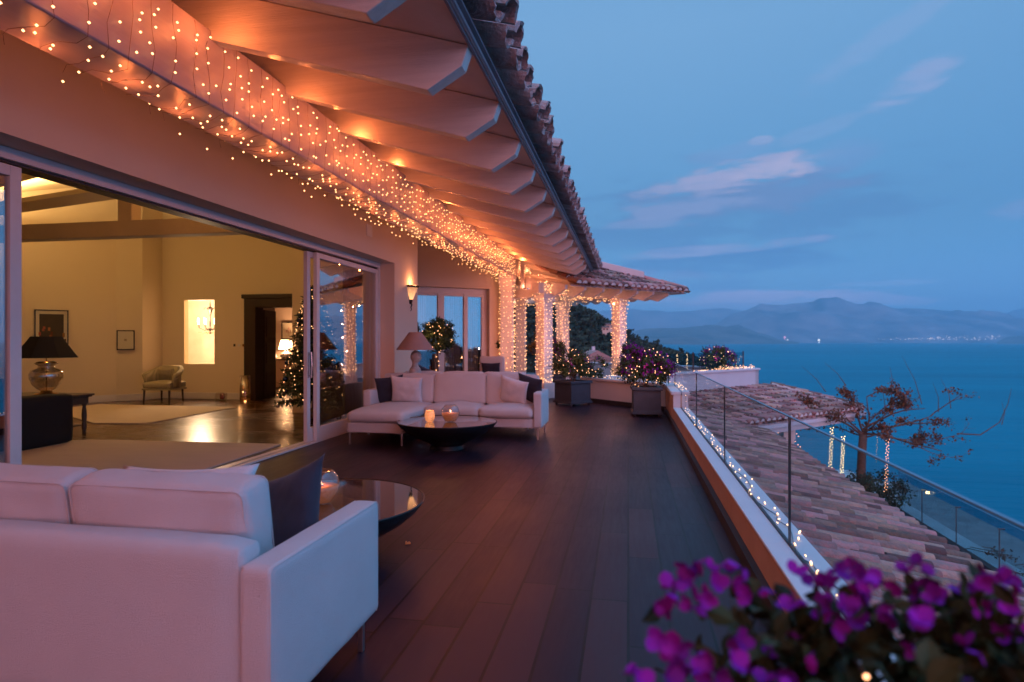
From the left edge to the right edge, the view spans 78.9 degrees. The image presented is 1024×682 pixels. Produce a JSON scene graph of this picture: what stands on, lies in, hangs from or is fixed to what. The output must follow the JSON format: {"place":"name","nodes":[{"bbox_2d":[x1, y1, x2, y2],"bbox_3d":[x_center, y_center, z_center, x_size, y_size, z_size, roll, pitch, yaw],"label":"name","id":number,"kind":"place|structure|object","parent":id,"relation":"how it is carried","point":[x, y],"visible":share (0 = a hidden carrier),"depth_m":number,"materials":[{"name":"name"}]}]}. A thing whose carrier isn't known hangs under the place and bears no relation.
{"place":"outdoors","nodes":[
{"label":"outdoors","id":0,"kind":"place"},
{"bbox_2d":[72,387,342,468],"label":"interior floor","id":1,"kind":"structure","parent":0,"point":[259,421],"depth_m":10.19,"materials":[{"name":"beige tile"}]},
{"bbox_2d":[22,392,94,433],"bbox_3d":[-7.023,1.097,9.297,1.220,0.605,0.640,0,0,11],"label":"end table","id":2,"kind":"object","parent":1,"relation":"on","point":[81,398],"visible":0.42,"depth_m":9.40,"materials":[{"name":"brown wood"}]},
{"bbox_2d":[22,336,77,394],"bbox_3d":[-6.968,0.364,9.317,0.783,0.860,0.783,0,0,11],"label":"table lamp","id":3,"kind":"object","parent":2,"relation":"on","point":[45,347],"visible":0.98,"depth_m":9.13,"materials":[{"name":"black glass"}]},
{"bbox_2d":[0,439,280,469],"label":"rug","id":4,"kind":"object","parent":1,"relation":"on","point":[97,454],"visible":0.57,"depth_m":7.59,"materials":[{"name":"carpet"}]},
{"bbox_2d":[0,379,72,451],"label":"sofa","id":5,"kind":"object","parent":4,"relation":"on","point":[47,419],"visible":0.6,"depth_m":8.10,"materials":[{"name":"black fabric"}]},
{"bbox_2d":[73,404,235,423],"bbox_3d":[-7.674,1.391,12.040,3.569,0.014,2.738,0,0,11],"label":"rug","id":6,"kind":"object","parent":1,"relation":"on","point":[118,414],"visible":0.82,"depth_m":12.05,"materials":[{"name":"fabric"}]},
{"bbox_2d":[142,365,186,403],"bbox_3d":[-7.946,0.986,14.266,0.840,0.831,0.690,0,0,7],"label":"armchair","id":7,"kind":"object","parent":1,"relation":"on","point":[153,381],"visible":0.97,"depth_m":14.11,"materials":[{"name":"fabric"}]},
{"bbox_2d":[157,368,173,379],"bbox_3d":[-7.946,0.780,14.321,0.400,0.340,0.133,0,18,3],"label":"striped cushion","id":8,"kind":"object","parent":7,"relation":"on","point":[165,374],"visible":0.81,"depth_m":14.26,"materials":[{"name":"fabric"}]},
{"bbox_2d":[241,375,250,401],"bbox_3d":[-6.150,1.098,14.353,0.240,0.600,0.240,0,0,11],"label":"lantern","id":9,"kind":"object","parent":1,"relation":"on","point":[247,390],"visible":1,"depth_m":14.39,"materials":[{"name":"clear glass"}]},
{"bbox_2d":[276,358,291,386],"bbox_3d":[-6.817,0.935,18.517,1.560,0.810,0.598,0,0,11],"label":"chest of drawers","id":10,"kind":"object","parent":1,"relation":"on","point":[280,363],"visible":0.06,"depth_m":18.25,"materials":[{"name":"beige wood"}]},
{"bbox_2d":[279,340,291,358],"bbox_3d":[-6.669,0.248,18.386,0.440,0.560,0.440,0,0,11],"label":"table lamp","id":11,"kind":"object","parent":10,"relation":"on","point":[286,344],"visible":0.6,"depth_m":18.24,"materials":[{"name":"white fabric"}]},
{"bbox_2d":[273,285,342,418],"bbox_3d":[-3.612,0.168,11.366,1.442,2.465,1.398,0,0,11],"label":"christmas tree","id":12,"kind":"object","parent":1,"relation":"on","point":[325,394],"visible":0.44,"depth_m":11.20,"materials":[{"name":"green plant"}]},
{"bbox_2d":[277,294,342,399],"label":"string lights","id":13,"kind":"object","parent":12,"relation":"attached to","point":[321,357],"visible":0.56,"depth_m":11.07,"materials":[{"name":"yellow"}]},
{"bbox_2d":[250,373,786,681],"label":"terrace floor","id":14,"kind":"structure","parent":0,"point":[563,542],"depth_m":4.16,"materials":[{"name":"brown wood"}]},
{"bbox_2d":[0,463,377,681],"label":"sofa","id":15,"kind":"object","parent":14,"relation":"on","point":[119,575],"visible":1,"depth_m":2.15,"materials":[{"name":"fabric"}]},
{"bbox_2d":[123,463,259,474],"bbox_3d":[-1.457,0.784,2.712,0.660,0.500,0.180,-2,-24,7],"label":"throw pillow","id":16,"kind":"object","parent":15,"relation":"on","point":[250,469],"visible":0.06,"depth_m":2.76,"materials":[{"name":"fabric"}]},
{"bbox_2d":[268,453,324,546],"bbox_3d":[-0.997,0.785,2.699,0.470,0.500,0.157,-22,-35,19],"label":"throw pillow","id":17,"kind":"object","parent":15,"relation":"on","point":[295,500],"visible":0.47,"depth_m":2.65,"materials":[{"name":"blue fabric"}]},
{"bbox_2d":[0,0,602,468],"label":"villa","id":18,"kind":"object","parent":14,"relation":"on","point":[120,208],"visible":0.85,"depth_m":6.73,"materials":[{"name":"paint"}]},
{"bbox_2d":[34,309,68,344],"bbox_3d":[-10.045,-0.220,13.585,0.600,0.920,0.030,0,0,-42],"label":"framed picture","id":19,"kind":"object","parent":18,"relation":"attached to","point":[51,323],"visible":0.54,"depth_m":13.58,"materials":[{"name":"black paint"}]},
{"bbox_2d":[117,330,134,349],"bbox_3d":[-8.986,-0.020,14.483,0.360,0.460,0.030,0,0,-24],"label":"framed picture","id":20,"kind":"object","parent":18,"relation":"attached to","point":[125,339],"visible":1,"depth_m":14.48,"materials":[{"name":"beige paper"}]},
{"bbox_2d":[0,145,380,468],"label":"sliding door","id":21,"kind":"structure","parent":18,"relation":"in","point":[13,162],"depth_m":6.80,"materials":[{"name":"grey metal"}]},
{"bbox_2d":[197,302,213,333],"bbox_3d":[-7.917,-1.045,16.331,0.586,1.750,0.586,0,0,-23],"label":"chandelier","id":22,"kind":"object","parent":18,"relation":"hanging from","point":[209,308],"visible":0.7,"depth_m":16.31,"materials":[{"name":"gold metal"}]},
{"bbox_2d":[0,0,514,280],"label":"string lights","id":23,"kind":"object","parent":18,"relation":"attached to","point":[152,53],"visible":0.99,"depth_m":5.35,"materials":[{"name":"yellow"}]},
{"bbox_2d":[241,294,291,399],"bbox_3d":[-5.384,0.150,15.078,1.820,2.500,1.168,0,0,11],"label":"doorway","id":24,"kind":"structure","parent":18,"relation":"in","point":[259,324],"depth_m":14.69,"materials":[{"name":"brown wood"}]},
{"bbox_2d":[281,322,291,338],"bbox_3d":[-6.758,-0.310,18.835,0.460,0.520,0.030,0,0,11],"label":"framed picture","id":25,"kind":"object","parent":18,"relation":"attached to","point":[286,330],"visible":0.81,"depth_m":18.85,"materials":[{"name":"black paint"}]},
{"bbox_2d":[407,285,418,309],"bbox_3d":[-1.797,-0.784,11.444,0.169,0.472,0.336,0,0,11],"label":"wall sconce","id":26,"kind":"object","parent":18,"relation":"attached to","point":[412,289],"depth_m":11.38,"materials":[{"name":"white glass"}]},
{"bbox_2d":[418,287,486,372],"bbox_3d":[-2.025,0.051,15.148,2.964,2.697,0.295,0,0,-26],"label":"window","id":27,"kind":"structure","parent":18,"relation":"in","point":[452,295],"depth_m":15.52,"materials":[{"name":"white glass"}]},
{"bbox_2d":[499,280,514,371],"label":"string lights","id":28,"kind":"object","parent":18,"relation":"attached to","point":[510,322],"visible":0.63,"depth_m":15.41,"materials":[{"name":"yellow"}]},
{"bbox_2d":[514,286,526,369],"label":"string lights","id":29,"kind":"object","parent":18,"relation":"attached to","point":[518,337],"visible":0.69,"depth_m":17.05,"materials":[{"name":"yellow"}]},
{"bbox_2d":[527,332,535,354],"bbox_3d":[0.692,-0.347,17.496,0.481,1.505,0.480,0,0,35],"label":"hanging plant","id":30,"kind":"object","parent":18,"relation":"hanging from","point":[531,347],"visible":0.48,"depth_m":17.43,"materials":[{"name":"green plant"}]},
{"bbox_2d":[319,478,424,537],"bbox_3d":[-1.234,1.222,4.096,1.310,0.356,1.310,0,0,11],"label":"coffee table","id":31,"kind":"object","parent":14,"relation":"on","point":[399,503],"visible":0.25,"depth_m":4.15,"materials":[{"name":"black paint"}]},
{"bbox_2d":[320,468,339,504],"bbox_3d":[-1.234,0.937,4.015,0.240,0.214,0.240,0,0,11],"label":"glass bowl","id":32,"kind":"object","parent":31,"relation":"on","point":[328,491],"visible":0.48,"depth_m":3.97,"materials":[{"name":"glass"}]},
{"bbox_2d":[420,315,458,370],"bbox_3d":[-1.663,0.416,13.969,0.996,1.968,0.906,0,0,11],"label":"potted tree","id":33,"kind":"object","parent":14,"relation":"on","point":[447,338],"visible":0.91,"depth_m":13.76,"materials":[{"name":"green plant"}]},
{"bbox_2d":[396,415,496,450],"bbox_3d":[-0.848,1.222,8.154,1.310,0.356,1.310,0,0,11],"label":"coffee table","id":34,"kind":"object","parent":14,"relation":"on","point":[438,433],"visible":0.91,"depth_m":7.81,"materials":[{"name":"black paint"}]},
{"bbox_2d":[425,410,434,421],"bbox_3d":[-1.066,0.974,8.073,0.132,0.148,0.132,0,0,11],"label":"votive holder","id":35,"kind":"object","parent":34,"relation":"on","point":[429,415],"visible":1,"depth_m":8.02,"materials":[{"name":"orange glass"}]},
{"bbox_2d":[441,405,459,421],"bbox_3d":[-0.800,0.937,8.084,0.240,0.214,0.240,0,0,11],"label":"glass bowl","id":36,"kind":"object","parent":34,"relation":"on","point":[450,416],"visible":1,"depth_m":8.02,"materials":[{"name":"glass"}]},
{"bbox_2d":[346,373,548,445],"bbox_3d":[-0.899,0.945,8.988,2.684,0.910,1.720,0,0,11],"label":"sofa","id":37,"kind":"object","parent":14,"relation":"on","point":[476,394],"visible":0.83,"depth_m":9.00,"materials":[{"name":"fabric"}]},
{"bbox_2d":[374,374,402,402],"bbox_3d":[-1.877,0.740,9.556,0.440,0.440,0.139,-7,22,-19],"label":"throw pillow","id":38,"kind":"object","parent":37,"relation":"on","point":[384,387],"visible":0.54,"depth_m":9.47,"materials":[{"name":"black fabric"}]},
{"bbox_2d":[390,375,421,401],"bbox_3d":[-1.596,0.740,9.433,0.500,0.450,0.161,4,21,6],"label":"throw pillow","id":39,"kind":"object","parent":37,"relation":"on","point":[404,389],"visible":0.98,"depth_m":9.36,"materials":[{"name":"fabric"}]},
{"bbox_2d":[500,374,528,403],"bbox_3d":[0.025,0.740,9.181,0.460,0.440,0.152,15,28,22],"label":"throw pillow","id":40,"kind":"object","parent":37,"relation":"on","point":[514,390],"visible":0.97,"depth_m":9.11,"materials":[{"name":"fabric"}]},
{"bbox_2d":[518,372,541,402],"bbox_3d":[0.274,0.720,9.205,0.440,0.460,0.142,15,28,35],"label":"throw pillow","id":41,"kind":"object","parent":37,"relation":"on","point":[534,385],"visible":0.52,"depth_m":9.12,"materials":[{"name":"black fabric"}]},
{"bbox_2d":[404,371,528,429],"bbox_3d":[-0.750,0.946,10.415,2.313,0.908,0.899,0,0,11],"label":"sofa","id":42,"kind":"object","parent":14,"relation":"on","point":[466,372],"visible":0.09,"depth_m":10.15,"materials":[{"name":"fabric"}]},
{"bbox_2d":[418,364,431,370],"bbox_3d":[-1.558,0.610,10.454,0.420,0.420,0.131,24,-14,10],"label":"throw pillow","id":43,"kind":"object","parent":42,"relation":"on","point":[423,368],"visible":0.09,"depth_m":10.46,"materials":[{"name":"blue fabric"}]},
{"bbox_2d":[480,356,504,371],"bbox_3d":[-0.485,0.870,13.636,0.560,1.060,0.590,0,0,11],"label":"armchair","id":44,"kind":"object","parent":14,"relation":"on","point":[493,359],"visible":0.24,"depth_m":13.81,"materials":[{"name":"fabric"}]},
{"bbox_2d":[481,363,499,371],"bbox_3d":[-0.467,0.640,13.738,0.440,0.340,0.123,0,14,11],"label":"chair cushion","id":45,"kind":"object","parent":44,"relation":"on","point":[491,367],"visible":0.67,"depth_m":13.68,"materials":[{"name":"black fabric"}]},
{"bbox_2d":[553,334,568,379],"bbox_3d":[1.132,0.609,16.765,0.817,1.583,0.837,0,0,11],"label":"potted bougainvillea","id":46,"kind":"object","parent":14,"relation":"on","point":[557,344],"visible":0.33,"depth_m":16.61,"materials":[{"name":"plant"}]},
{"bbox_2d":[549,347,608,406],"bbox_3d":[1.505,0.759,13.863,1.013,1.282,1.574,0,0,40],"label":"potted bougainvillea","id":47,"kind":"object","parent":14,"relation":"on","point":[571,391],"visible":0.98,"depth_m":13.52,"materials":[{"name":"plant"}]},
{"bbox_2d":[514,262,689,397],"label":"pavilion","id":48,"kind":"structure","parent":14,"relation":"on","point":[614,283],"depth_m":16.21,"materials":[{"name":"white paint"}]},
{"bbox_2d":[533,293,553,382],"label":"string lights","id":49,"kind":"object","parent":48,"relation":"on","point":[541,336],"visible":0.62,"depth_m":15.19,"materials":[{"name":"yellow"}]},
{"bbox_2d":[553,302,571,359],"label":"string lights","id":50,"kind":"object","parent":48,"relation":"attached to","point":[563,323],"visible":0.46,"depth_m":18.84,"materials":[{"name":"yellow"}]},
{"bbox_2d":[609,299,627,372],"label":"string lights","id":51,"kind":"object","parent":48,"relation":"attached to","point":[619,327],"visible":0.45,"depth_m":17.16,"materials":[{"name":"yellow"}]},
{"bbox_2d":[610,340,677,416],"bbox_3d":[2.483,0.688,11.679,1.117,1.424,1.094,0,0,-37],"label":"potted bougainvillea","id":52,"kind":"object","parent":14,"relation":"on","point":[646,398],"visible":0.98,"depth_m":11.49,"materials":[{"name":"plant"}]},
{"bbox_2d":[619,348,670,386],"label":"string lights","id":53,"kind":"object","parent":52,"relation":"on","point":[639,366],"visible":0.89,"depth_m":11.48,"materials":[{"name":"yellow"}]},
{"bbox_2d":[535,360,760,390],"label":"parapet wall","id":54,"kind":"structure","parent":14,"relation":"on","point":[734,377],"depth_m":18.05,"materials":[{"name":"paint"}]},
{"bbox_2d":[606,365,752,375],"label":"string lights","id":55,"kind":"object","parent":54,"relation":"on","point":[705,370],"visible":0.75,"depth_m":18.02,"materials":[{"name":"yellow"}]},
{"bbox_2d":[637,351,743,370],"bbox_3d":[5.080,0.575,17.261,5.144,0.530,0.042,0,0,-40],"label":"glass railing","id":56,"kind":"object","parent":54,"relation":"on","point":[693,360],"visible":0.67,"depth_m":17.18,"materials":[{"name":"clear glass"}]},
{"bbox_2d":[698,345,736,369],"bbox_3d":[6.109,0.748,18.626,1.227,1.304,1.177,0,0,-33],"label":"potted bougainvillea","id":57,"kind":"object","parent":54,"relation":"on","point":[717,352],"visible":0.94,"depth_m":18.38,"materials":[{"name":"plant"}]},
{"bbox_2d":[587,377,895,681],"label":"parapet wall","id":58,"kind":"structure","parent":14,"relation":"on","point":[764,549],"depth_m":4.44,"materials":[{"name":"paint"}]},
{"bbox_2d":[602,377,867,625],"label":"string lights","id":59,"kind":"object","parent":58,"relation":"on","point":[794,543],"visible":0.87,"depth_m":4.53,"materials":[{"name":"glowing glass bulbs"},{"name":"thin cable"}]},
{"bbox_2d":[673,362,1023,543],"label":"glass railing","id":60,"kind":"object","parent":58,"relation":"on","point":[983,507],"visible":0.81,"depth_m":2.62,"materials":[{"name":"blue"}]},
{"bbox_2d":[622,551,1023,681],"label":"potted bougainvillea","id":61,"kind":"object","parent":14,"relation":"on","point":[975,637],"visible":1,"depth_m":0.78,"materials":[{"name":"plant"}]},
{"bbox_2d":[846,618,868,679],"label":"string lights","id":62,"kind":"object","parent":61,"relation":"in","point":[865,676],"visible":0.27,"depth_m":0.74,"materials":[{"name":"yellow"}]},
{"bbox_2d":[514,317,610,362],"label":"wooded hill","id":63,"kind":"structure","parent":0,"point":[529,357],"depth_m":311.76,"materials":[{"name":"green plant"}]},
{"bbox_2d":[584,346,611,362],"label":"hillside house","id":64,"kind":"structure","parent":63,"relation":"on","point":[593,352],"depth_m":146.22,"materials":[{"name":"paint"}]},
{"bbox_2d":[601,326,608,334],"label":"hillside house","id":65,"kind":"structure","parent":63,"relation":"on","point":[605,329],"depth_m":313.77,"materials":[{"name":"paint"}]},
{"bbox_2d":[604,323,611,332],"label":"hillside house","id":66,"kind":"structure","parent":63,"relation":"on","point":[609,325],"depth_m":328.45,"materials":[{"name":"paint"}]},
{"bbox_2d":[514,303,738,372],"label":"hillside forest","id":67,"kind":"object","parent":63,"relation":"on","point":[589,320],"visible":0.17,"depth_m":317.90,"materials":[{"name":"green plant"}]},
{"bbox_2d":[640,336,724,344],"bbox_3d":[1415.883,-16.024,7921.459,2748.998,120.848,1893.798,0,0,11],"label":"headland","id":68,"kind":"structure","parent":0,"point":[664,340],"depth_m":7496.41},
{"bbox_2d":[631,325,798,343],"bbox_3d":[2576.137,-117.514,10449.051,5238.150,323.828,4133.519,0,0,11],"label":"hill","id":69,"kind":"structure","parent":0,"point":[736,334],"depth_m":9674.28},
{"bbox_2d":[517,0,1023,312],"label":"sky","id":70,"kind":"structure","parent":0,"point":[743,155],"materials":[{"name":"blue"}]},
{"bbox_2d":[597,308,1023,330],"bbox_3d":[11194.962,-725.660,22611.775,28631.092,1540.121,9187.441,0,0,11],"label":"distant mountain","id":71,"kind":"structure","parent":0,"point":[637,319],"depth_m":21904.93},
{"bbox_2d":[663,343,1023,540],"bbox_3d":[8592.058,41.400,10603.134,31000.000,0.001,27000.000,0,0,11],"label":"sea","id":72,"kind":"structure","parent":0,"point":[988,471],"depth_m":405.91,"materials":[{"name":"liquid"}]},
{"bbox_2d":[713,297,1023,342],"bbox_3d":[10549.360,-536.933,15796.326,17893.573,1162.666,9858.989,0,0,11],"label":"mountain","id":73,"kind":"structure","parent":0,"point":[832,320],"depth_m":13923.35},
{"bbox_2d":[878,336,997,339],"bbox_3d":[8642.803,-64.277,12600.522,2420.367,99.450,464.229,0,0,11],"label":"town lights","id":74,"kind":"object","parent":73,"relation":"on","point":[948,337],"visible":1,"depth_m":12596.72,"materials":[{"name":"yellow"}]},
{"bbox_2d":[836,470,1023,584],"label":"terrace","id":75,"kind":"structure","parent":0,"point":[949,533],"depth_m":14.65,"materials":[{"name":"grey concrete"}]},
{"bbox_2d":[688,381,865,443],"bbox_3d":[6.341,2.945,16.663,7.084,3.310,2.948,0,0,-36],"label":"garden loggia","id":76,"kind":"object","parent":75,"relation":"on","point":[781,397],"visible":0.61,"depth_m":16.31,"materials":[{"name":"tile"}]},
{"bbox_2d":[841,423,844,472],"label":"hanging lights","id":77,"kind":"object","parent":76,"relation":"hanging from","point":[842,452],"visible":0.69,"depth_m":16.00,"materials":[{"name":"yellow"}]},
{"bbox_2d":[843,469,892,504],"bbox_3d":[9.083,4.080,16.170,1.502,1.544,1.491,0,0,11],"label":"shrub","id":78,"kind":"object","parent":75,"relation":"on","point":[864,481],"visible":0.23,"depth_m":16.05,"materials":[{"name":"green plant"}]},
{"bbox_2d":[854,468,916,508],"bbox_3d":[9.914,4.137,16.718,1.570,1.371,1.440,0,0,-35],"label":"shrub","id":79,"kind":"object","parent":75,"relation":"on","point":[901,485],"visible":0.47,"depth_m":16.55,"materials":[{"name":"green plant"}]},
{"bbox_2d":[795,358,1011,481],"bbox_3d":[10.342,2.500,17.051,5.483,4.203,2.605,0,0,-6],"label":"vine tree","id":80,"kind":"object","parent":75,"relation":"on","point":[903,402],"visible":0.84,"depth_m":16.80,"materials":[{"name":"brown plant"}]},
{"bbox_2d":[845,471,1023,587],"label":"glass railing","id":81,"kind":"object","parent":75,"relation":"on","point":[987,565],"visible":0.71,"depth_m":13.76,"materials":[{"name":"grey"}]},
{"bbox_2d":[965,546,1023,583],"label":"creeper","id":82,"kind":"object","parent":75,"relation":"on","point":[1002,551],"visible":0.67,"depth_m":13.09,"materials":[{"name":"green plant"}]},
{"bbox_2d":[874,481,1023,571],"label":"path","id":83,"kind":"structure","parent":0,"point":[977,531],"depth_m":16.70,"materials":[{"name":"grey concrete"}]},
{"bbox_2d":[997,335,1023,343],"bbox_3d":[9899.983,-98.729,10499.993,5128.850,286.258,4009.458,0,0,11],"label":"headland","id":84,"kind":"structure","parent":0,"point":[1014,340],"depth_m":9760.30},
{"bbox_3d":[-1.567,0.975,10.079,0.240,0.850,0.130,0,0,11],"label":"side table","id":85,"kind":"object","parent":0,"visible":0},
{"bbox_2d":[396,332,433,372],"bbox_3d":[-1.567,0.204,10.079,0.616,0.690,0.616,0,0,11],"label":"table lamp","id":86,"kind":"object","parent":85,"relation":"on","point":[415,341],"visible":0.94,"depth_m":9.95,"materials":[{"name":"stone"}]},
{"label":"ground","id":87,"kind":"structure","parent":0,"visible":0},
{"bbox_2d":[688,405,1023,641],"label":"annex building","id":88,"kind":"structure","parent":87,"relation":"on","point":[836,516],"depth_m":6.29,"materials":[{"name":"tile"}]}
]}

